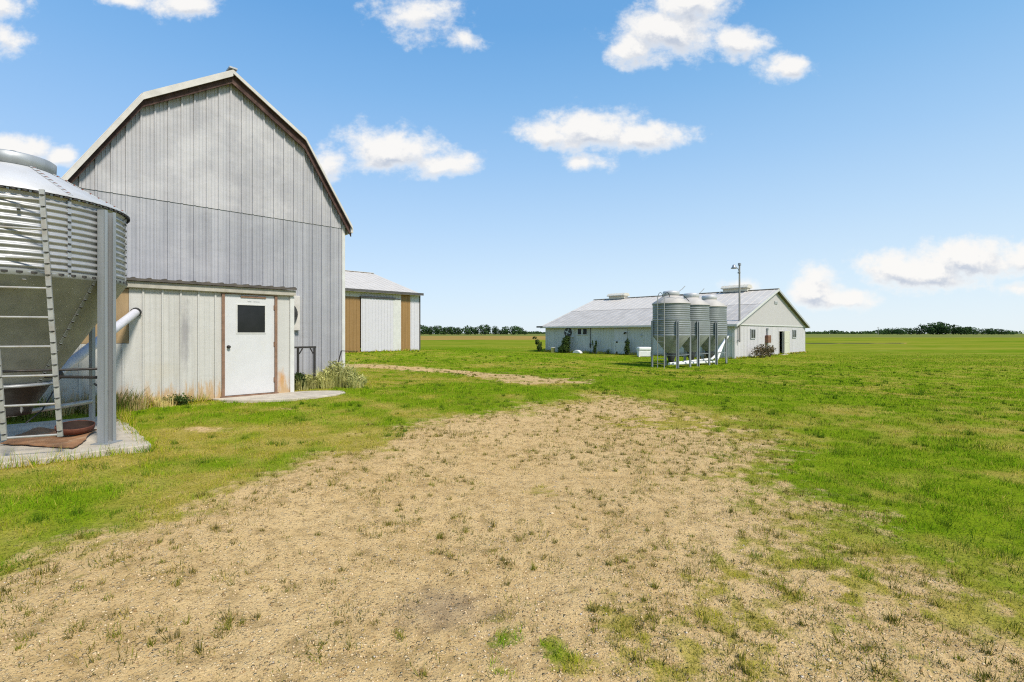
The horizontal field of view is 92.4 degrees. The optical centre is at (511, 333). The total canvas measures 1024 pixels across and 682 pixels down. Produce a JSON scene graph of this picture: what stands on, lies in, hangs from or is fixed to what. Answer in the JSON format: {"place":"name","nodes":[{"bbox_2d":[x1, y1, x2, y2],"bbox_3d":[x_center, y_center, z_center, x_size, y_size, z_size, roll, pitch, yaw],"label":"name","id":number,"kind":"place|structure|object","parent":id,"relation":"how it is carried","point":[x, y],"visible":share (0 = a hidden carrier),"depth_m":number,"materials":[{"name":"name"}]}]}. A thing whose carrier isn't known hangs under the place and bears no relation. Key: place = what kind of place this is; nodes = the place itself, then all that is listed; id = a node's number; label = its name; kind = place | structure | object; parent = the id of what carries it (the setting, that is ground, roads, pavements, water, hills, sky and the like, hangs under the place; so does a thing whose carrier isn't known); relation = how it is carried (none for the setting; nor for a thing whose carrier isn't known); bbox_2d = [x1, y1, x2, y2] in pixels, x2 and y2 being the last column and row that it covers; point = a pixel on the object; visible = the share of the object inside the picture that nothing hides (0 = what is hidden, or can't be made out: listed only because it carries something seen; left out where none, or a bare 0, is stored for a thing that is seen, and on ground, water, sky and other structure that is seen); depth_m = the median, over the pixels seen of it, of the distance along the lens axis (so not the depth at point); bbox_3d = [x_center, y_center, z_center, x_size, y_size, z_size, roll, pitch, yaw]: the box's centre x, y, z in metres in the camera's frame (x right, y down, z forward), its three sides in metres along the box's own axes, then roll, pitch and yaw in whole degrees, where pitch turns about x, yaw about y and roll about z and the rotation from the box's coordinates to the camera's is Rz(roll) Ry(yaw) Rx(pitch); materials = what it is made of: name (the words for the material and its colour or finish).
{"place":"outdoors","nodes":[
{"label":"outdoors","id":0,"kind":"place"},
{"bbox_2d":[212,391,344,402],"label":"pavement","id":1,"kind":"structure","parent":0,"point":[289,396],"depth_m":9.88,"materials":[{"name":"concrete"}]},
{"bbox_2d":[0,333,1023,681],"bbox_3d":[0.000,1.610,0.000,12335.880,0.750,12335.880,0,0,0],"label":"ground","id":2,"kind":"structure","parent":0,"point":[490,505],"depth_m":3.75,"materials":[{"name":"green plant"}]},
{"bbox_2d":[6,389,76,422],"bbox_3d":[-7.615,1.064,7.622,1.230,0.547,1.308,0,0,0],"label":"grass tuft","id":3,"kind":"object","parent":2,"relation":"on","point":[24,417],"visible":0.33,"depth_m":7.50,"materials":[{"name":"green plant"}]},
{"bbox_2d":[39,395,77,417],"bbox_3d":[-7.340,1.150,7.836,0.931,0.378,0.880,0,0,23],"label":"grass tuft","id":4,"kind":"object","parent":2,"relation":"on","point":[63,411],"visible":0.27,"depth_m":7.83,"materials":[{"name":"plant"}]},
{"bbox_2d":[0,416,150,468],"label":"concrete slab","id":5,"kind":"structure","parent":2,"relation":"on","point":[21,428],"depth_m":5.74,"materials":[{"name":"grey concrete"}]},
{"bbox_2d":[0,427,96,447],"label":"rusty sheet","id":6,"kind":"object","parent":5,"relation":"on","point":[68,441],"visible":0.73,"depth_m":6.00,"materials":[{"name":"metal"}]},
{"bbox_2d":[54,420,95,434],"bbox_3d":[-5.656,1.222,6.355,0.400,0.082,0.400,6,7,0],"label":"rusty pan","id":7,"kind":"object","parent":6,"relation":"on","point":[75,427],"visible":0.84,"depth_m":6.41,"materials":[{"name":"metal"}]},
{"bbox_2d":[0,149,129,444],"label":"feed bin","id":8,"kind":"object","parent":5,"relation":"on","point":[63,268],"visible":1,"depth_m":5.64,"materials":[{"name":"metal"}]},
{"bbox_2d":[12,307,141,422],"bbox_3d":[-6.298,0.320,7.291,0.245,1.559,3.094,0,0,-14],"label":"feed pipe","id":9,"kind":"object","parent":8,"relation":"attached to","point":[77,357],"visible":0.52,"depth_m":7.18,"materials":[{"name":"grey plastic"}]},
{"bbox_2d":[74,390,122,413],"bbox_3d":[-7.022,1.114,8.226,0.887,0.463,1.027,0,0,27],"label":"grass tuft","id":10,"kind":"object","parent":2,"relation":"on","point":[80,408],"visible":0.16,"depth_m":8.15,"materials":[{"name":"plant"}]},
{"bbox_2d":[77,386,147,411],"bbox_3d":[-6.915,1.096,8.488,1.096,0.498,1.152,0,0,40],"label":"grass tuft","id":11,"kind":"object","parent":2,"relation":"on","point":[125,402],"visible":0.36,"depth_m":8.43,"materials":[{"name":"green plant"}]},
{"bbox_2d":[119,391,153,410],"bbox_3d":[-6.661,1.142,8.721,0.832,0.408,0.780,0,0,0],"label":"grass tuft","id":12,"kind":"object","parent":2,"relation":"on","point":[140,405],"visible":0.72,"depth_m":8.58,"materials":[{"name":"plant"}]},
{"bbox_2d":[148,395,180,407],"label":"grass tuft","id":13,"kind":"object","parent":2,"relation":"on","point":[164,402],"visible":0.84,"depth_m":8.86,"materials":[{"name":"plant"}]},
{"bbox_2d":[163,393,193,404],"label":"weed clump","id":14,"kind":"object","parent":2,"relation":"on","point":[180,398],"visible":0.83,"depth_m":8.98,"materials":[{"name":"green plant"}]},
{"bbox_2d":[33,66,352,410],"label":"gambrel barn","id":15,"kind":"structure","parent":2,"relation":"on","point":[217,188],"depth_m":10.37,"materials":[{"name":"grey metal"}]},
{"bbox_2d":[225,294,274,395],"bbox_3d":[-5.353,0.228,10.047,0.943,2.025,0.102,0,0,-44],"label":"door","id":16,"kind":"structure","parent":15,"relation":"in","point":[249,319],"depth_m":10.04,"materials":[{"name":"white paint"}]},
{"bbox_2d":[294,372,310,390],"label":"weed clump","id":17,"kind":"object","parent":2,"relation":"on","point":[300,383],"visible":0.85,"depth_m":11.07,"materials":[{"name":"green plant"}]},
{"bbox_2d":[294,346,315,378],"bbox_3d":[-4.798,0.823,11.386,0.490,1.042,0.050,0,0,-44],"label":"iron stand","id":18,"kind":"object","parent":2,"relation":"on","point":[314,357],"visible":0.83,"depth_m":11.48,"materials":[{"name":"grey metal"}]},
{"bbox_2d":[302,374,320,388],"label":"weed clump","id":19,"kind":"object","parent":2,"relation":"on","point":[313,384],"visible":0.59,"depth_m":11.38,"materials":[{"name":"green plant"}]},
{"bbox_2d":[303,367,339,388],"bbox_3d":[-4.549,1.034,11.782,1.339,0.539,1.293,0,0,0],"label":"weed clump","id":20,"kind":"object","parent":2,"relation":"on","point":[324,379],"visible":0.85,"depth_m":11.49,"materials":[{"name":"green plant"}]},
{"bbox_2d":[315,358,361,387],"bbox_3d":[-4.029,0.942,11.883,1.704,0.728,1.543,0,0,0],"label":"weed clump","id":21,"kind":"object","parent":2,"relation":"on","point":[340,382],"visible":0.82,"depth_m":11.68,"materials":[{"name":"green plant"}]},
{"bbox_2d":[343,372,370,387],"bbox_3d":[-3.793,1.105,11.708,1.151,0.408,0.820,0,0,29],"label":"weed clump","id":22,"kind":"object","parent":2,"relation":"on","point":[353,380],"visible":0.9,"depth_m":11.58,"materials":[{"name":"green plant"}]},
{"bbox_2d":[345,270,423,352],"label":"machine shed","id":23,"kind":"structure","parent":2,"relation":"on","point":[382,314],"depth_m":33.47,"materials":[{"name":"white metal"}]},
{"bbox_2d":[361,298,400,351],"bbox_3d":[-8.819,-0.565,33.164,2.980,3.530,0.050,0,0,-44],"label":"sliding door","id":24,"kind":"structure","parent":23,"relation":"in","point":[380,318],"depth_m":33.11,"materials":[{"name":"white metal"}]},
{"bbox_2d":[420,324,427,334],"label":"tree","id":25,"kind":"object","parent":2,"relation":"on","point":[422,329],"visible":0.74,"depth_m":614.28,"materials":[{"name":"green plant"}]},
{"bbox_2d":[425,326,432,334],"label":"tree","id":26,"kind":"object","parent":2,"relation":"on","point":[428,330],"visible":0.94,"depth_m":597.10,"materials":[{"name":"green plant"}]},
{"bbox_2d":[432,325,443,334],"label":"tree","id":27,"kind":"object","parent":2,"relation":"on","point":[436,330],"visible":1,"depth_m":587.71,"materials":[{"name":"green plant"}]},
{"bbox_2d":[441,327,448,334],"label":"tree","id":28,"kind":"object","parent":2,"relation":"on","point":[445,330],"visible":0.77,"depth_m":604.78,"materials":[{"name":"green plant"}]},
{"bbox_2d":[447,326,454,334],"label":"tree","id":29,"kind":"object","parent":2,"relation":"on","point":[451,329],"visible":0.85,"depth_m":610.46,"materials":[{"name":"green plant"}]},
{"bbox_2d":[453,327,462,334],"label":"tree","id":30,"kind":"object","parent":2,"relation":"on","point":[457,331],"visible":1,"depth_m":578.83,"materials":[{"name":"green plant"}]},
{"bbox_2d":[462,325,473,334],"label":"tree","id":31,"kind":"object","parent":2,"relation":"on","point":[466,330],"visible":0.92,"depth_m":607.47,"materials":[{"name":"green plant"}]},
{"bbox_2d":[472,327,478,334],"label":"tree","id":32,"kind":"object","parent":2,"relation":"on","point":[475,330],"visible":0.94,"depth_m":602.42,"materials":[{"name":"green plant"}]},
{"bbox_2d":[477,325,491,334],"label":"tree","id":33,"kind":"object","parent":2,"relation":"on","point":[487,329],"visible":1,"depth_m":597.36,"materials":[{"name":"green plant"}]},
{"bbox_2d":[491,326,498,334],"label":"tree","id":34,"kind":"object","parent":2,"relation":"on","point":[495,330],"visible":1,"depth_m":587.45,"materials":[{"name":"green plant"}]},
{"bbox_2d":[501,326,509,334],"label":"tree","id":35,"kind":"object","parent":2,"relation":"on","point":[505,331],"visible":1,"depth_m":591.00,"materials":[{"name":"green plant"}]},
{"bbox_2d":[508,326,517,334],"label":"tree","id":36,"kind":"object","parent":2,"relation":"on","point":[513,330],"visible":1,"depth_m":587.82,"materials":[{"name":"green plant"}]},
{"bbox_2d":[516,326,523,334],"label":"tree","id":37,"kind":"object","parent":2,"relation":"on","point":[520,330],"visible":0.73,"depth_m":615.72,"materials":[{"name":"green plant"}]},
{"bbox_2d":[532,336,542,351],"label":"shrub","id":38,"kind":"object","parent":2,"relation":"on","point":[539,347],"visible":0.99,"depth_m":50.36,"materials":[{"name":"green plant"}]},
{"bbox_2d":[557,335,570,352],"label":"shrub","id":39,"kind":"object","parent":2,"relation":"on","point":[564,347],"visible":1,"depth_m":47.34,"materials":[{"name":"green plant"}]},
{"bbox_2d":[592,341,596,353],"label":"shrub","id":40,"kind":"object","parent":2,"relation":"on","point":[594,348],"visible":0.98,"depth_m":45.33,"materials":[{"name":"green plant"}]},
{"bbox_2d":[624,338,629,353],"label":"shrub","id":41,"kind":"object","parent":2,"relation":"on","point":[626,348],"visible":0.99,"depth_m":42.81,"materials":[{"name":"green plant"}]},
{"bbox_2d":[636,347,650,356],"bbox_3d":[10.720,1.506,39.790,1.100,0.800,0.900,0,0,0],"label":"white tank","id":42,"kind":"object","parent":2,"relation":"on","point":[643,351],"visible":0.84,"depth_m":39.40,"materials":[{"name":"plastic"}]},
{"bbox_2d":[651,286,690,368],"bbox_3d":[8.896,-0.390,27.478,2.163,4.613,2.099,0,0,-43],"label":"feed bin","id":43,"kind":"object","parent":2,"relation":"on","point":[671,327],"visible":0.99,"depth_m":26.77,"materials":[{"name":"metal"}]},
{"bbox_2d":[536,284,809,358],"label":"long barn","id":44,"kind":"structure","parent":2,"relation":"on","point":[773,317],"depth_m":44.62,"materials":[{"name":"white metal"}]},
{"bbox_2d":[577,328,581,334],"bbox_3d":[6.504,-0.165,47.196,0.065,0.670,0.560,0,0,-44],"label":"window","id":45,"kind":"structure","parent":44,"relation":"in","point":[579,330],"depth_m":47.19,"materials":[{"name":"white glass"}]},
{"bbox_2d":[583,328,587,334],"bbox_3d":[6.964,-0.165,46.723,0.065,0.670,0.560,0,0,-44],"label":"window","id":46,"kind":"structure","parent":44,"relation":"in","point":[585,330],"depth_m":46.69,"materials":[{"name":"white glass"}]},
{"bbox_2d":[614,329,626,353],"bbox_3d":[9.689,0.750,43.900,0.098,2.300,1.340,0,0,-44],"label":"side door","id":47,"kind":"structure","parent":44,"relation":"in","point":[619,338],"depth_m":43.93,"materials":[{"name":"white"}]},
{"bbox_2d":[672,338,724,364],"bbox_3d":[12.965,1.060,31.765,1.243,1.548,12.769,0,0,36],"label":"feed pipe","id":48,"kind":"object","parent":44,"relation":"attached to","point":[687,363],"visible":0.53,"depth_m":28.89,"materials":[{"name":"white plastic"}]},
{"bbox_2d":[668,335,728,364],"bbox_3d":[12.863,0.930,31.719,1.094,1.647,12.860,0,0,37],"label":"feed pipe","id":49,"kind":"object","parent":44,"relation":"attached to","point":[706,359],"visible":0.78,"depth_m":29.65,"materials":[{"name":"white plastic"}]},
{"bbox_2d":[731,263,740,341],"bbox_3d":[16.750,-2.310,36.584,1.450,5.960,0.440,0,0,-44],"label":"yard light","id":50,"kind":"object","parent":44,"relation":"attached to","point":[739,315],"visible":1,"depth_m":36.95,"materials":[{"name":"grey metal"}]},
{"bbox_2d":[750,329,755,338],"bbox_3d":[19.276,0.040,39.243,1.000,0.800,0.055,0,0,-44],"label":"window","id":51,"kind":"structure","parent":44,"relation":"in","point":[752,331],"depth_m":39.20,"materials":[{"name":"white glass"}]},
{"bbox_2d":[784,331,789,353],"bbox_3d":[25.101,0.825,44.816,1.480,2.090,0.075,0,0,-44],"label":"door","id":52,"kind":"structure","parent":44,"relation":"in","point":[786,333],"depth_m":44.67,"materials":[{"name":"beige paint"}]},
{"bbox_2d":[792,329,795,337],"bbox_3d":[26.810,0.040,46.595,1.050,0.800,0.055,0,0,-44],"label":"window","id":53,"kind":"structure","parent":44,"relation":"in","point":[793,331],"depth_m":46.39,"materials":[{"name":"white glass"}]},
{"bbox_2d":[679,289,709,365],"bbox_3d":[10.640,-0.393,29.120,2.097,4.613,2.097,0,0,-42],"label":"feed bin","id":54,"kind":"object","parent":2,"relation":"on","point":[700,320],"visible":0.59,"depth_m":28.25,"materials":[{"name":"metal"}]},
{"bbox_2d":[696,291,727,364],"bbox_3d":[12.360,-0.387,30.740,2.097,4.613,2.097,0,0,42],"label":"feed bin","id":55,"kind":"object","parent":2,"relation":"on","point":[718,321],"visible":0.53,"depth_m":29.88,"materials":[{"name":"metal"}]},
{"bbox_2d":[420,330,1023,333],"bbox_3d":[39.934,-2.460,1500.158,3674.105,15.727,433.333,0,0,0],"label":"distant woods","id":56,"kind":"object","parent":2,"relation":"on","point":[808,332],"visible":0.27,"depth_m":1293.48,"materials":[{"name":"green plant"}]},
{"bbox_2d":[751,343,773,357],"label":"shrub","id":57,"kind":"object","parent":2,"relation":"on","point":[763,350],"visible":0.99,"depth_m":38.16,"materials":[{"name":"red plant"}]},
{"bbox_2d":[765,346,775,356],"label":"shrub","id":58,"kind":"object","parent":2,"relation":"on","point":[772,352],"visible":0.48,"depth_m":39.48,"materials":[{"name":"red plant"}]},
{"bbox_2d":[877,328,890,334],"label":"tree","id":59,"kind":"object","parent":2,"relation":"on","point":[883,331],"visible":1,"depth_m":643.70,"materials":[{"name":"green plant"}]},
{"bbox_2d":[885,328,896,333],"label":"tree","id":60,"kind":"object","parent":2,"relation":"on","point":[891,331],"visible":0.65,"depth_m":644.89,"materials":[{"name":"green plant"}]},
{"bbox_2d":[893,328,908,334],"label":"tree","id":61,"kind":"object","parent":2,"relation":"on","point":[900,331],"visible":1,"depth_m":631.65,"materials":[{"name":"green plant"}]},
{"bbox_2d":[902,327,918,334],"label":"tree","id":62,"kind":"object","parent":2,"relation":"on","point":[910,331],"visible":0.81,"depth_m":645.59,"materials":[{"name":"green plant"}]},
{"bbox_2d":[915,329,925,334],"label":"tree","id":63,"kind":"object","parent":2,"relation":"on","point":[918,331],"visible":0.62,"depth_m":645.80,"materials":[{"name":"green plant"}]},
{"bbox_2d":[918,323,939,334],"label":"tree","id":64,"kind":"object","parent":2,"relation":"on","point":[928,330],"visible":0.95,"depth_m":633.18,"materials":[{"name":"green plant"}]},
{"bbox_2d":[928,322,949,334],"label":"tree","id":65,"kind":"object","parent":2,"relation":"on","point":[941,323],"visible":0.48,"depth_m":632.18,"materials":[{"name":"green plant"}]},
{"bbox_2d":[935,324,952,334],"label":"tree","id":66,"kind":"object","parent":2,"relation":"on","point":[944,330],"visible":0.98,"depth_m":624.22,"materials":[{"name":"green plant"}]},
{"bbox_2d":[945,324,961,334],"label":"tree","id":67,"kind":"object","parent":2,"relation":"on","point":[953,327],"visible":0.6,"depth_m":624.50,"materials":[{"name":"green plant"}]},
{"bbox_2d":[954,327,969,334],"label":"tree","id":68,"kind":"object","parent":2,"relation":"on","point":[962,330],"visible":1,"depth_m":613.21,"materials":[{"name":"green plant"}]},
{"bbox_2d":[963,326,973,334],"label":"tree","id":69,"kind":"object","parent":2,"relation":"on","point":[970,329],"visible":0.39,"depth_m":629.89,"materials":[{"name":"green plant"}]},
{"bbox_2d":[970,327,980,334],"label":"tree","id":70,"kind":"object","parent":2,"relation":"on","point":[975,330],"visible":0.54,"depth_m":657.61,"materials":[{"name":"green plant"}]},
{"bbox_2d":[977,328,991,334],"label":"tree","id":71,"kind":"object","parent":2,"relation":"on","point":[982,330],"visible":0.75,"depth_m":636.71,"materials":[{"name":"green plant"}]},
{"bbox_2d":[985,328,997,334],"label":"tree","id":72,"kind":"object","parent":2,"relation":"on","point":[989,331],"visible":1,"depth_m":615.09,"materials":[{"name":"green plant"}]},
{"bbox_2d":[994,329,1004,334],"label":"tree","id":73,"kind":"object","parent":2,"relation":"on","point":[999,330],"visible":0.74,"depth_m":624.90,"materials":[{"name":"green plant"}]},
{"bbox_2d":[1001,330,1011,334],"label":"tree","id":74,"kind":"object","parent":2,"relation":"on","point":[1006,332],"visible":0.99,"depth_m":620.68,"materials":[{"name":"green plant"}]},
{"bbox_2d":[0,346,1023,681],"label":"grass","id":75,"kind":"structure","parent":0,"point":[134,420],"depth_m":5.46,"materials":[{"name":"green plant"}]},
{"bbox_2d":[0,0,1023,333],"label":"sky","id":76,"kind":"structure","parent":0,"point":[525,164],"materials":[{"name":"blue"}]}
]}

